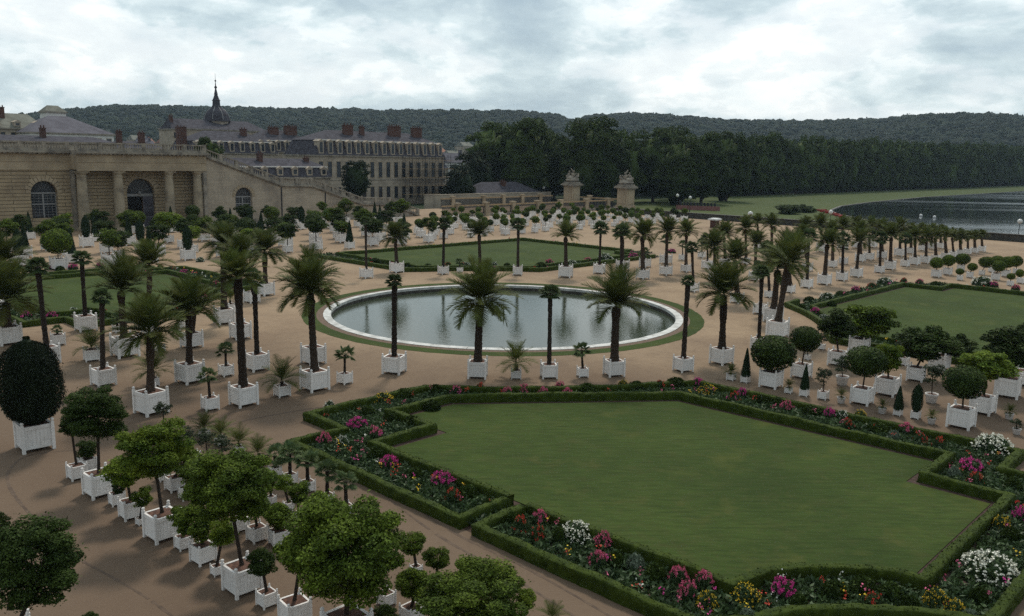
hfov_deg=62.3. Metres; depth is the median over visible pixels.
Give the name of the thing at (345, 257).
bed greenery
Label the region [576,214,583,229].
potted ball tree
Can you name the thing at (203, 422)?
potted young date palm
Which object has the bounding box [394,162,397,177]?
window
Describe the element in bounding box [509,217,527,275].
potted fan palm
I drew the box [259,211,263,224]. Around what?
potted cone bush
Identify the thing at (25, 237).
potted cone bush
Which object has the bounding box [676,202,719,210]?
site barrier
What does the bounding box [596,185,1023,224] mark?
street verge
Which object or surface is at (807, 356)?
potted shrub
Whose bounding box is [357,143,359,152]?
window
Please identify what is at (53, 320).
box hedge
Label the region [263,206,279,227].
potted ball tree
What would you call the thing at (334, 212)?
potted orange tree
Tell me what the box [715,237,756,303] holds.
potted date palm
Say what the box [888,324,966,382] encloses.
potted orange tree
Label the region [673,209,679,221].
potted orange tree
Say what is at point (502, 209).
potted ball tree
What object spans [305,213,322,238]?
potted ball tree
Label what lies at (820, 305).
box hedge
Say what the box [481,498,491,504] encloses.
shrub
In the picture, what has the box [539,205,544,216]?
potted ball tree
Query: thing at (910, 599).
shrub
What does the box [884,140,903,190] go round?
park tree
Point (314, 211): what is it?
potted orange tree
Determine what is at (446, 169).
house
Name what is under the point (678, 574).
flower clump
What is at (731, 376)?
potted young date palm
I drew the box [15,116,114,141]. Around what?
hipped house
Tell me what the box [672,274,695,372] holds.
potted fan palm
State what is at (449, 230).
potted orange tree
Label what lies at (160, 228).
potted orange tree
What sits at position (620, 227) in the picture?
potted fan palm
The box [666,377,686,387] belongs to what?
shrub
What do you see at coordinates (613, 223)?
potted ball tree
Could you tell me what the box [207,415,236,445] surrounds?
potted young date palm
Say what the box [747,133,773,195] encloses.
park tree
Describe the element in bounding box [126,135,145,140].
house
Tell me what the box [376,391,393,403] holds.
flower clump
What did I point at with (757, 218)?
potted date palm
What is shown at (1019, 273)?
potted ball tree
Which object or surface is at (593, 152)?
park tree
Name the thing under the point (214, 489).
potted orange tree
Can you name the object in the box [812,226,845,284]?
potted date palm
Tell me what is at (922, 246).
potted date palm
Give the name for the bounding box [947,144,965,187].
park tree
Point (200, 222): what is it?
potted orange tree
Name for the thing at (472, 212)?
potted orange tree
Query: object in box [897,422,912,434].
flower clump
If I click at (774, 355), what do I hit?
potted ball tree
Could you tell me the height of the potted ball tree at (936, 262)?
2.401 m
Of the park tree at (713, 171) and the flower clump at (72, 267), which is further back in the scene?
the park tree at (713, 171)
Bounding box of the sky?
[0,0,1023,120]
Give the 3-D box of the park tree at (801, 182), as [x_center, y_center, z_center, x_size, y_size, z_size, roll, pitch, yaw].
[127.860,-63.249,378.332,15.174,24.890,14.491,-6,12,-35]
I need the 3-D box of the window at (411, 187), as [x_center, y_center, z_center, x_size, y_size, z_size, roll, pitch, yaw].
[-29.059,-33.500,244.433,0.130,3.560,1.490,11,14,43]
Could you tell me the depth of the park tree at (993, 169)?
572.54 m
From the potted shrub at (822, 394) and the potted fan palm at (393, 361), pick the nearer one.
the potted shrub at (822, 394)
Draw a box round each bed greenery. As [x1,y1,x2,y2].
[10,267,244,320]
[307,384,1023,615]
[319,238,658,267]
[801,279,1023,367]
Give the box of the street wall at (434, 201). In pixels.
[423,192,551,208]
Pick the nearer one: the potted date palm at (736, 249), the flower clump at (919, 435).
the flower clump at (919, 435)
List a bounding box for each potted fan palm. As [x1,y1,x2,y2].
[23,256,61,362]
[70,250,97,332]
[89,288,116,387]
[244,272,269,372]
[359,216,372,278]
[381,274,406,375]
[435,217,451,274]
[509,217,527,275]
[538,284,561,378]
[591,220,609,273]
[612,223,632,275]
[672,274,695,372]
[684,240,699,291]
[698,232,712,268]
[750,264,770,347]
[751,260,767,314]
[758,239,775,297]
[800,227,819,288]
[835,231,851,280]
[864,228,876,260]
[872,230,890,272]
[898,232,913,266]
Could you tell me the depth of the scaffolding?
244.00 m
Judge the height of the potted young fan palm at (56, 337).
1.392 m
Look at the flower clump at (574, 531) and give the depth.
29.09 m
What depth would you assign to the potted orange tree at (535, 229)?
150.79 m
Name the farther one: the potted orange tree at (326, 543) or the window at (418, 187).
the window at (418, 187)
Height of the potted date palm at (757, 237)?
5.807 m
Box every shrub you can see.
[55,266,64,270]
[82,307,94,312]
[153,401,172,422]
[178,425,200,456]
[193,428,215,452]
[211,434,233,453]
[360,406,375,414]
[366,446,384,458]
[369,257,381,263]
[384,410,398,421]
[396,388,415,399]
[402,415,418,426]
[408,466,423,479]
[423,398,440,411]
[428,383,442,392]
[458,484,479,498]
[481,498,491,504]
[505,510,518,522]
[535,262,546,266]
[551,526,567,542]
[580,383,597,391]
[607,550,623,568]
[626,552,644,570]
[630,380,645,390]
[644,563,668,585]
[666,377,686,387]
[739,607,754,615]
[754,394,768,403]
[769,396,784,404]
[788,592,808,604]
[795,303,805,308]
[802,404,822,417]
[803,296,814,301]
[804,352,810,359]
[814,367,832,400]
[818,333,827,349]
[819,578,851,600]
[828,300,836,306]
[832,355,848,385]
[835,290,845,295]
[847,575,877,594]
[866,421,888,434]
[877,580,904,601]
[887,430,900,438]
[895,341,911,365]
[900,594,921,606]
[921,364,947,403]
[930,281,939,285]
[947,466,961,478]
[963,608,977,614]
[967,586,989,607]
[1000,526,1023,541]
[1003,476,1022,491]
[1009,418,1023,434]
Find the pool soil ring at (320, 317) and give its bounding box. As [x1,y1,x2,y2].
[316,284,689,351]
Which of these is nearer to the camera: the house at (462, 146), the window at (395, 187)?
the window at (395, 187)
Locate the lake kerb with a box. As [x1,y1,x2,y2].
[830,191,1019,226]
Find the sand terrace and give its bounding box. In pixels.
[0,204,1023,615]
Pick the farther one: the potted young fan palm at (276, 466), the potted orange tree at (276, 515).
the potted young fan palm at (276, 466)
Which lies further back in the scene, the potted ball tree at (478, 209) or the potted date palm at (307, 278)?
the potted ball tree at (478, 209)
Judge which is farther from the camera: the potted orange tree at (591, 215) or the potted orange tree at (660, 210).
the potted orange tree at (660, 210)
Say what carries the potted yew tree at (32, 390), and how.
on the sand terrace
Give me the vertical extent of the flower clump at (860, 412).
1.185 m
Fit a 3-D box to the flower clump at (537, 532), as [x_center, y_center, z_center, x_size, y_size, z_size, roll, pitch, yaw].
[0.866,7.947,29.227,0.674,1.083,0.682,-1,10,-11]
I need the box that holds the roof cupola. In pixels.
[38,105,67,117]
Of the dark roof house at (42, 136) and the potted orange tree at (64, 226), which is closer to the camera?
the potted orange tree at (64, 226)
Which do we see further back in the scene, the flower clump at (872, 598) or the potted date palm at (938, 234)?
the potted date palm at (938, 234)
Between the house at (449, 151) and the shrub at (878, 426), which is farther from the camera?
the house at (449, 151)
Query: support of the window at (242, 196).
in the great stair
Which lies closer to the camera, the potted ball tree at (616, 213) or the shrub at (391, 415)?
the shrub at (391, 415)
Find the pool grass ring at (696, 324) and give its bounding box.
[301,282,704,355]
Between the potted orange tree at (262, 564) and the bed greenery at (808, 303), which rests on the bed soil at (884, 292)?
the bed greenery at (808, 303)
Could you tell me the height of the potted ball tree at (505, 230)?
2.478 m
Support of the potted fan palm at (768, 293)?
on the sand terrace
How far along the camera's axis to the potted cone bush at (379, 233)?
130.42 m
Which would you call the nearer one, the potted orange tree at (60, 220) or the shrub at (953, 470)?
the shrub at (953, 470)
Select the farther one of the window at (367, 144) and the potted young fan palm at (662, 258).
the window at (367, 144)
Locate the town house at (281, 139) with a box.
[252,124,298,157]
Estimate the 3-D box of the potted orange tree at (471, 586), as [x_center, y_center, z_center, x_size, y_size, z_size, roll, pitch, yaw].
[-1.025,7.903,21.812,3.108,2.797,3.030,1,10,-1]
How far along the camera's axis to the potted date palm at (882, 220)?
118.88 m
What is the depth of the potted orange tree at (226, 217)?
114.05 m
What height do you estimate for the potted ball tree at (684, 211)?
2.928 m
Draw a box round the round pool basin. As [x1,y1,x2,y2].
[323,285,682,350]
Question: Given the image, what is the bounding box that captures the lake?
[833,191,1023,233]
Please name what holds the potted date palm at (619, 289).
on the sand terrace
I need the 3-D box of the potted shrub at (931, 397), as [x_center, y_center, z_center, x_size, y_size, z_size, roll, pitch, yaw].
[23.306,4.187,46.968,1.390,2.225,1.476,11,14,44]
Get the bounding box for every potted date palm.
[0,232,37,308]
[0,255,59,346]
[82,248,159,358]
[99,291,193,417]
[124,237,176,331]
[149,271,227,384]
[169,280,224,346]
[198,220,244,324]
[205,245,268,408]
[211,229,266,340]
[249,226,288,295]
[267,252,345,392]
[276,243,344,365]
[378,220,412,272]
[438,255,522,379]
[464,217,492,262]
[550,218,583,277]
[580,261,651,377]
[612,221,634,269]
[624,215,661,279]
[654,214,683,275]
[672,217,701,271]
[690,259,758,365]
[696,227,731,278]
[709,219,741,263]
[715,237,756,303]
[733,214,759,263]
[742,228,770,279]
[749,239,808,320]
[751,213,766,248]
[757,228,823,336]
[760,212,784,241]
[770,226,795,292]
[792,222,817,271]
[793,215,814,253]
[811,211,832,251]
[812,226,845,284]
[820,219,845,267]
[833,213,853,248]
[845,225,877,277]
[847,215,865,247]
[847,220,874,261]
[866,214,880,247]
[871,216,889,258]
[879,221,905,269]
[890,215,912,256]
[904,222,918,253]
[904,225,926,264]
[916,222,929,250]
[917,224,938,263]
[928,222,942,248]
[931,226,945,258]
[936,225,955,257]
[937,224,946,247]
[945,227,961,256]
[953,228,970,254]
[962,229,975,254]
[971,229,983,252]
[977,228,989,251]
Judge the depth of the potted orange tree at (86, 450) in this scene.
34.68 m
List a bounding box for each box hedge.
[1,265,250,327]
[10,269,220,317]
[286,380,1023,615]
[315,254,655,271]
[336,237,639,267]
[366,390,1015,596]
[471,503,979,615]
[784,298,1023,367]
[810,282,1023,353]
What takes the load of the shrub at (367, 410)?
on the bed soil at (914, 478)
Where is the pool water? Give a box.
[331,290,674,347]
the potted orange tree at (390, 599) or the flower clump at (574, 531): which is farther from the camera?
the flower clump at (574, 531)
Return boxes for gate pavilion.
[472,179,539,193]
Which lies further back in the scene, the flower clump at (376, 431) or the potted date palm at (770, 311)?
the potted date palm at (770, 311)
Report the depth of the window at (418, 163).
245.34 m
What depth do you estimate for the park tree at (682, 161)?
258.31 m
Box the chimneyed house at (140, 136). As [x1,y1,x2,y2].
[113,129,161,149]
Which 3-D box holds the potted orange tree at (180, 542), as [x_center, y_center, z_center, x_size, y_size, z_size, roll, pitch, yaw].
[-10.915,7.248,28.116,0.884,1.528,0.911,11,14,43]
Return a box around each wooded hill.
[18,104,1023,150]
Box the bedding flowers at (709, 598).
[354,385,1009,608]
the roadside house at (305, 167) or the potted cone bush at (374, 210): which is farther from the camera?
the roadside house at (305, 167)
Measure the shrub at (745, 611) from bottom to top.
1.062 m
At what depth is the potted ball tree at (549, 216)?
161.15 m
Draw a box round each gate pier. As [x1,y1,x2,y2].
[561,182,582,204]
[614,184,637,207]
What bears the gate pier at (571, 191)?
on the sand terrace
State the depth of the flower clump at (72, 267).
93.33 m
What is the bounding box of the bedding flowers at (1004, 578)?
[353,387,1009,613]
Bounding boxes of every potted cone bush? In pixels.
[11,228,28,264]
[20,222,32,256]
[25,211,35,239]
[64,227,78,263]
[79,215,94,247]
[90,213,99,240]
[124,215,135,245]
[134,219,144,249]
[146,227,158,262]
[180,225,195,260]
[245,208,252,218]
[256,220,263,229]
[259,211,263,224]
[296,206,306,229]
[344,220,354,248]
[372,202,376,217]
[373,213,385,240]
[402,213,409,238]
[740,348,750,383]
[799,364,809,396]
[893,386,903,416]
[910,383,923,419]
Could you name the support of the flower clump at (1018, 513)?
on the bed soil at (914, 478)
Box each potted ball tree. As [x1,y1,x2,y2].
[39,228,72,269]
[132,211,145,233]
[185,205,199,225]
[186,214,197,222]
[228,214,238,234]
[234,217,255,234]
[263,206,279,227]
[276,222,292,245]
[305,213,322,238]
[322,207,333,227]
[414,219,422,232]
[416,221,425,237]
[429,221,438,235]
[433,216,439,231]
[439,223,447,237]
[451,217,458,228]
[458,206,464,218]
[459,213,464,224]
[461,216,469,229]
[467,221,474,236]
[475,207,481,217]
[476,212,483,220]
[481,220,488,235]
[487,219,493,231]
[492,213,499,225]
[499,207,505,216]
[500,217,508,229]
[501,220,509,234]
[520,218,525,232]
[523,211,528,225]
[524,207,529,220]
[529,205,535,215]
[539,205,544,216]
[541,210,547,221]
[541,217,548,230]
[546,214,552,227]
[548,210,554,221]
[563,214,570,219]
[566,210,572,223]
[570,209,576,219]
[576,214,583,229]
[577,210,584,222]
[578,214,585,224]
[585,209,590,218]
[590,216,595,228]
[598,209,604,221]
[600,215,606,223]
[610,208,615,217]
[611,216,616,226]
[613,211,618,223]
[616,211,622,220]
[622,207,628,213]
[628,211,634,222]
[634,213,640,223]
[645,208,649,217]
[680,208,687,220]
[750,335,796,389]
[789,326,821,377]
[844,345,888,406]
[930,257,943,277]
[941,365,987,430]
[942,255,955,274]
[955,253,970,270]
[955,268,964,279]
[966,263,977,277]
[978,256,993,274]
[988,255,1002,272]
[991,260,1006,280]
[1000,256,1015,276]
[1006,273,1015,285]
[1011,255,1023,272]
[1015,269,1023,283]
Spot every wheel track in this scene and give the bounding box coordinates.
[5,450,77,521]
[80,559,172,615]
[214,406,324,431]
[381,494,574,615]
[421,512,610,615]
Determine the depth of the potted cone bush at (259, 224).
116.83 m
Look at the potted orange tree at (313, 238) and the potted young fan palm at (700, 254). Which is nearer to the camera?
the potted young fan palm at (700, 254)
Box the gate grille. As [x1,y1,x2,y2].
[579,195,616,206]
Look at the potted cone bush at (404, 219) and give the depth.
133.19 m
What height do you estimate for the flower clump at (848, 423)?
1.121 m
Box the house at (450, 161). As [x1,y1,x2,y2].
[443,150,464,179]
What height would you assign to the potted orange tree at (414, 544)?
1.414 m
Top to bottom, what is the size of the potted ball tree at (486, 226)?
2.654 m
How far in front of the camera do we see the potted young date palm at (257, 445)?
35.98 m
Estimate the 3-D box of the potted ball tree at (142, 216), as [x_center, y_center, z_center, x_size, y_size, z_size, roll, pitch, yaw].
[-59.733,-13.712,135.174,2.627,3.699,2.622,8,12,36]
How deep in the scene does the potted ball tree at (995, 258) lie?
105.85 m
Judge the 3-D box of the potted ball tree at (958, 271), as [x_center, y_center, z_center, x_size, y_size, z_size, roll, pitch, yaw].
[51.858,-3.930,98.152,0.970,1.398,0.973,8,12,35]
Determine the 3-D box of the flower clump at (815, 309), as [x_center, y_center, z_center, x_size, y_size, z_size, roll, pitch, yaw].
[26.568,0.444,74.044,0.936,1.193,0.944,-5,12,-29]
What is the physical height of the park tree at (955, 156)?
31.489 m
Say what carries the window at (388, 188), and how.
in the grand mansion
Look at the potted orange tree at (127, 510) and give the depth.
30.03 m
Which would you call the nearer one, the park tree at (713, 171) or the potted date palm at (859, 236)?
the potted date palm at (859, 236)
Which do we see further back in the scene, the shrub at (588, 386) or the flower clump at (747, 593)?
the shrub at (588, 386)
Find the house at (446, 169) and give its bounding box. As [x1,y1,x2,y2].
[445,166,447,184]
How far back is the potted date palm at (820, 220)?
125.77 m
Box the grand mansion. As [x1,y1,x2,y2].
[284,123,444,203]
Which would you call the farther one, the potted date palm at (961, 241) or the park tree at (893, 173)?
the park tree at (893, 173)
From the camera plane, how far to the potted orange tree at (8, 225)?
107.75 m
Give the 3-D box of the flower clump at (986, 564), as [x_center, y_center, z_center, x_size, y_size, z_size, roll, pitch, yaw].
[15.335,8.536,27.253,1.906,1.529,1.784,-9,14,-43]
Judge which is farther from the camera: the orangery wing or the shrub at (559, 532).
the orangery wing
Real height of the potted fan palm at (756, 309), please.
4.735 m
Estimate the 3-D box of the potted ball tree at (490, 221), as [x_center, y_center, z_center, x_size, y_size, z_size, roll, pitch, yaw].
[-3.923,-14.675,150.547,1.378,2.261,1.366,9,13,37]
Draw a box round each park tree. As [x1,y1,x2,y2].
[194,136,224,160]
[340,160,372,199]
[440,164,475,193]
[449,150,503,184]
[462,120,516,172]
[495,117,554,189]
[537,128,554,191]
[540,131,572,199]
[557,115,629,199]
[611,129,649,196]
[634,127,673,201]
[652,135,705,204]
[664,125,689,188]
[686,131,730,203]
[715,130,750,200]
[736,136,760,195]
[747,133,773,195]
[754,132,781,194]
[768,131,792,194]
[782,139,801,193]
[786,139,814,193]
[799,134,820,193]
[809,134,830,192]
[819,137,839,192]
[827,140,847,192]
[834,138,855,191]
[844,142,863,191]
[852,139,874,191]
[861,138,881,190]
[864,136,886,190]
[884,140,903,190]
[886,138,906,189]
[894,142,914,189]
[901,139,917,189]
[914,142,932,188]
[916,141,938,188]
[923,142,942,188]
[936,140,953,187]
[943,141,959,187]
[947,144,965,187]
[952,143,971,187]
[958,144,977,187]
[962,140,978,187]
[967,146,984,186]
[971,145,990,186]
[976,141,994,186]
[981,144,996,186]
[984,147,1000,186]
[994,142,1011,185]
[1003,147,1018,185]
[1011,145,1023,185]
[1013,146,1023,185]
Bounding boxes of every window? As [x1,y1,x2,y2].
[31,181,56,217]
[235,188,250,210]
[320,142,322,151]
[327,161,332,176]
[329,142,331,152]
[336,161,340,177]
[339,143,341,152]
[348,143,350,152]
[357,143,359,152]
[366,143,368,152]
[370,162,374,177]
[370,186,374,198]
[378,162,382,177]
[378,186,382,198]
[383,144,385,153]
[386,162,390,177]
[386,186,390,197]
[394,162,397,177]
[394,186,397,198]
[402,162,404,177]
[402,186,404,197]
[410,162,412,176]
[410,186,412,197]
[417,162,420,176]
[417,186,420,197]
[424,162,427,176]
[431,162,434,177]
[431,186,434,194]
[439,162,441,177]
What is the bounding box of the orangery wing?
[0,140,209,231]
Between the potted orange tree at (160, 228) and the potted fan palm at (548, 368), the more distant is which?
the potted orange tree at (160, 228)
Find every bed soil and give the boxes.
[13,274,230,318]
[333,400,1023,613]
[804,286,1020,342]
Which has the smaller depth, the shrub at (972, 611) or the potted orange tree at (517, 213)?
the shrub at (972, 611)
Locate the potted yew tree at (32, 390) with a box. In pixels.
[0,336,68,454]
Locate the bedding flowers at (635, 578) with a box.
[364,408,842,601]
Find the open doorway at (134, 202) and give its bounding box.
[127,196,141,226]
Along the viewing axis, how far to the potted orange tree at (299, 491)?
30.36 m
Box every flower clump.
[22,310,30,317]
[46,311,57,316]
[68,263,78,269]
[195,257,205,261]
[316,430,331,443]
[323,399,334,406]
[335,434,348,446]
[346,416,367,428]
[369,426,381,438]
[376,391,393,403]
[380,454,397,471]
[431,470,452,487]
[444,487,460,503]
[450,385,461,393]
[502,386,511,391]
[511,514,527,535]
[529,521,545,540]
[531,507,547,525]
[538,386,547,392]
[555,381,563,385]
[562,519,592,544]
[587,549,608,570]
[593,529,611,549]
[598,253,613,259]
[618,379,628,384]
[657,379,664,387]
[667,564,688,586]
[668,248,675,252]
[677,578,696,602]
[693,376,702,386]
[693,568,714,591]
[695,590,717,611]
[697,384,716,394]
[729,581,761,608]
[730,390,740,400]
[737,387,746,397]
[771,575,795,600]
[780,399,793,410]
[811,307,820,313]
[819,292,833,298]
[819,314,827,319]
[823,407,835,418]
[835,409,847,418]
[842,417,854,429]
[851,286,859,291]
[855,408,866,415]
[864,590,884,604]
[876,277,892,284]
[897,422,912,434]
[914,430,927,442]
[922,586,947,608]
[931,435,945,447]
[943,597,965,611]
[958,455,983,474]
[959,548,1019,586]
[966,471,984,484]
[970,432,1015,455]
[971,275,991,286]
[989,281,998,287]
[991,515,1010,530]
[1011,284,1019,290]
[1011,504,1023,523]
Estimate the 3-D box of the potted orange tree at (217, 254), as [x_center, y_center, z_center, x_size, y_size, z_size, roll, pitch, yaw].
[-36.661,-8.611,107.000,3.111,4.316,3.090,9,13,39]
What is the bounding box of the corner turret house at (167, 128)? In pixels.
[160,114,183,149]
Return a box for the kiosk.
[708,218,720,227]
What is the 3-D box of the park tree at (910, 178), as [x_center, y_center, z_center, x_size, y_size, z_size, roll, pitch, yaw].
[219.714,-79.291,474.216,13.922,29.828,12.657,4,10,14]
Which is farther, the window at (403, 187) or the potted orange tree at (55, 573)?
the window at (403, 187)
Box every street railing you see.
[440,194,552,208]
[441,198,613,217]
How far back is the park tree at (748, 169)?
341.37 m
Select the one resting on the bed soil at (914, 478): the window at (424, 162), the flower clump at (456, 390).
the flower clump at (456, 390)
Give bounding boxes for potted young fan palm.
[49,324,65,344]
[110,312,119,332]
[195,366,219,409]
[215,341,234,376]
[242,267,261,303]
[262,442,288,474]
[276,440,302,484]
[293,449,318,491]
[314,458,339,497]
[334,345,355,384]
[334,470,357,511]
[455,258,463,271]
[572,342,592,377]
[639,247,650,267]
[658,233,672,263]
[678,240,684,259]
[697,238,705,257]
[836,243,849,264]
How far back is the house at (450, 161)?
328.00 m
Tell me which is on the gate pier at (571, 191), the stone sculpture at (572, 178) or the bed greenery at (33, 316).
the stone sculpture at (572, 178)
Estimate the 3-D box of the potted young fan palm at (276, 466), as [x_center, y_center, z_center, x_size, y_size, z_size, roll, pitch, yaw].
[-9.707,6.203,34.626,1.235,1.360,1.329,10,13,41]
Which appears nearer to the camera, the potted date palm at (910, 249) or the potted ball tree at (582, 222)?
the potted date palm at (910, 249)
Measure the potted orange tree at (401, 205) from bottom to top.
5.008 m
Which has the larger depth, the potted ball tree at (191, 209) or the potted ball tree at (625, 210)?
the potted ball tree at (625, 210)
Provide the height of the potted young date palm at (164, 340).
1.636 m
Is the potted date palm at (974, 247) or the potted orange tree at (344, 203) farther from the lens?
the potted orange tree at (344, 203)
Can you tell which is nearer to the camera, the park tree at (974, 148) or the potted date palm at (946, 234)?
the potted date palm at (946, 234)
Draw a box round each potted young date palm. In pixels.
[71,326,112,361]
[132,345,176,385]
[152,326,169,350]
[188,410,217,434]
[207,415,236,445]
[219,286,235,310]
[222,422,252,451]
[241,432,272,459]
[260,353,305,397]
[496,339,538,379]
[534,599,568,615]
[724,363,739,380]
[783,378,794,393]
[834,386,847,403]
[876,398,888,413]
[924,409,938,424]
[1004,403,1017,419]
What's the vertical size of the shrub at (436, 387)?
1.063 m
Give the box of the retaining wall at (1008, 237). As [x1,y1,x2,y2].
[612,207,1023,242]
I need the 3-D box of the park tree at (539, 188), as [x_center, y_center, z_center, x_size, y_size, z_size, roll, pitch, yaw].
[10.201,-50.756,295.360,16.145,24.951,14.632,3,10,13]
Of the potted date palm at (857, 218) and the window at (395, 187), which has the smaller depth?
the potted date palm at (857, 218)
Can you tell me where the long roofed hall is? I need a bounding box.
[157,118,263,146]
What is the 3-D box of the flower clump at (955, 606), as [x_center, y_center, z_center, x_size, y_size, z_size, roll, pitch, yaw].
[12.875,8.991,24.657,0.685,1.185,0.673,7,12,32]
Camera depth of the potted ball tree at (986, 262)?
102.72 m
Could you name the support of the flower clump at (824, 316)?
on the bed soil at (884, 292)
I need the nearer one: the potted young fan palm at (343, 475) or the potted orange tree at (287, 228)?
the potted young fan palm at (343, 475)
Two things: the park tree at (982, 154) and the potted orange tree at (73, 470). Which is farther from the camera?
the park tree at (982, 154)
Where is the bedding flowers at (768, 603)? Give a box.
[323,387,1023,606]
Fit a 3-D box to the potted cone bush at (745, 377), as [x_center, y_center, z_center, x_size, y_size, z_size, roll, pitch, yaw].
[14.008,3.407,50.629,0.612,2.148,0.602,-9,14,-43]
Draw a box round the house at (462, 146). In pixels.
[455,142,472,153]
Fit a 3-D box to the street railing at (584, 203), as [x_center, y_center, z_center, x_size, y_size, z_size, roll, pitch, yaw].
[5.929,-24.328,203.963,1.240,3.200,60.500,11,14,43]
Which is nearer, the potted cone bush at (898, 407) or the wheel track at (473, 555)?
the wheel track at (473, 555)
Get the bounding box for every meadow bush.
[774,204,801,214]
[796,204,812,212]
[803,206,816,212]
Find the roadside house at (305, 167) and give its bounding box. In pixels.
[224,151,332,189]
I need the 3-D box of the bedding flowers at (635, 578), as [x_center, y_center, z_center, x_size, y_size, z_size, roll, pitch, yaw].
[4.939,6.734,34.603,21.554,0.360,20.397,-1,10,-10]
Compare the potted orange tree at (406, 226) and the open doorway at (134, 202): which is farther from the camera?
the open doorway at (134, 202)
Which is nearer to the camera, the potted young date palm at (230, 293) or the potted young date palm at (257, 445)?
the potted young date palm at (257, 445)
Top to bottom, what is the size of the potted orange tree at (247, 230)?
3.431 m
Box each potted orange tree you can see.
[0,218,19,250]
[0,511,12,526]
[0,511,87,615]
[11,214,29,230]
[29,219,57,250]
[49,218,69,228]
[52,212,73,224]
[52,222,74,254]
[57,419,87,481]
[59,384,129,500]
[75,440,100,470]
[82,611,98,615]
[85,209,109,232]
[92,220,116,252]
[93,228,121,264]
[95,455,144,521]
[107,480,125,507]
[112,230,131,257]
[113,414,196,545]
[115,209,139,232]
[128,485,153,525]
[144,223,170,254]
[148,216,167,233]
[153,211,182,242]
[163,448,199,493]
[166,505,193,551]
[173,217,194,247]
[173,502,218,566]
[176,460,195,501]
[177,444,280,600]
[188,225,201,252]
[190,215,212,240]
[208,224,232,256]
[208,517,239,577]
[211,206,227,220]
[212,213,235,242]
[230,483,249,532]
[232,204,256,217]
[240,228,261,247]
[245,495,269,544]
[246,546,278,609]
[261,205,268,225]
[262,216,283,240]
[262,502,295,544]
[263,468,278,503]
[268,531,312,615]
[273,473,294,509]
[275,223,300,252]
[277,487,410,615]
[278,213,297,233]
[283,480,310,514]
[286,206,299,224]
[302,216,329,249]
[302,490,332,503]
[304,214,327,240]
[305,209,323,233]
[316,201,327,220]
[326,207,344,231]
[330,214,347,237]
[332,219,352,242]
[338,197,354,221]
[352,205,362,226]
[353,208,376,235]
[361,218,384,245]
[373,602,399,615]
[376,551,396,604]
[377,209,395,229]
[382,201,395,219]
[391,198,410,221]
[392,221,412,244]
[393,566,427,615]
[400,530,425,569]
[411,553,532,615]
[419,217,435,242]
[421,546,449,571]
[426,226,436,239]
[445,218,454,233]
[469,209,475,218]
[511,588,536,615]
[514,209,520,217]
[530,216,539,232]
[532,218,540,228]
[556,214,562,223]
[588,212,597,224]
[621,213,628,223]
[649,213,655,222]
[657,208,662,220]
[670,207,675,218]
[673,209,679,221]
[815,308,857,364]
[840,304,902,349]
[874,341,904,397]
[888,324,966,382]
[928,333,980,369]
[959,349,1022,416]
[979,325,1023,399]
[1015,322,1023,384]
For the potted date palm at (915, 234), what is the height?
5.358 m
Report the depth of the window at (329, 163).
223.82 m
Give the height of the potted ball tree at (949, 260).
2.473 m
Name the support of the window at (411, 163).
in the grand mansion
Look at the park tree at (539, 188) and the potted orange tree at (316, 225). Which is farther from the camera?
the park tree at (539, 188)
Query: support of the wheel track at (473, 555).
on the sand terrace
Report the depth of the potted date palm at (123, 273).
53.58 m
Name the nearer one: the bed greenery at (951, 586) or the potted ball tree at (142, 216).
the bed greenery at (951, 586)
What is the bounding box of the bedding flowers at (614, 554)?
[334,392,1020,606]
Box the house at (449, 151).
[443,149,457,152]
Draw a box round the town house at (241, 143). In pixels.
[170,125,278,157]
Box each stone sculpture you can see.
[566,168,578,181]
[619,170,633,184]
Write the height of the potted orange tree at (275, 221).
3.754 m
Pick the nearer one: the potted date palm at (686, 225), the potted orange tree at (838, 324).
the potted orange tree at (838, 324)
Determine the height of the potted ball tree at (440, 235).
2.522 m
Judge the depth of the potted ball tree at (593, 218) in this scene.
161.52 m
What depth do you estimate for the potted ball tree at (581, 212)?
175.92 m
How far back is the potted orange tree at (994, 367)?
44.60 m
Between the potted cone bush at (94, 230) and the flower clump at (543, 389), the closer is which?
the flower clump at (543, 389)
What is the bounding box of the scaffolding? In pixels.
[403,155,454,202]
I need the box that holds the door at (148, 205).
[143,196,153,226]
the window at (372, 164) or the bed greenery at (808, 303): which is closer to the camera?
the bed greenery at (808, 303)
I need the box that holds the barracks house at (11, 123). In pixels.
[0,105,36,134]
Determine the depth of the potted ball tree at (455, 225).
156.46 m
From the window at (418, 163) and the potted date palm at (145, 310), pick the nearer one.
the potted date palm at (145, 310)
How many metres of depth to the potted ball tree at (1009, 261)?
101.30 m
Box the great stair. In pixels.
[156,147,420,223]
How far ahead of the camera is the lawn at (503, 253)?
115.79 m
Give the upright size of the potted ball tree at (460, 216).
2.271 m
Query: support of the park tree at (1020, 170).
on the street verge
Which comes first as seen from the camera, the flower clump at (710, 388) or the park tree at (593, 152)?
the flower clump at (710, 388)
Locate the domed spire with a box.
[203,80,230,123]
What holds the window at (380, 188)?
in the grand mansion
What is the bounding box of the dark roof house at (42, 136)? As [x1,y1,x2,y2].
[0,125,117,149]
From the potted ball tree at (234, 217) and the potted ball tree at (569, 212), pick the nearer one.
the potted ball tree at (234, 217)
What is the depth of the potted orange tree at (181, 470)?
31.98 m
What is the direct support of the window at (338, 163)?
in the grand mansion
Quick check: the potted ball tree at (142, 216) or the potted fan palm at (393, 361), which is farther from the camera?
the potted ball tree at (142, 216)

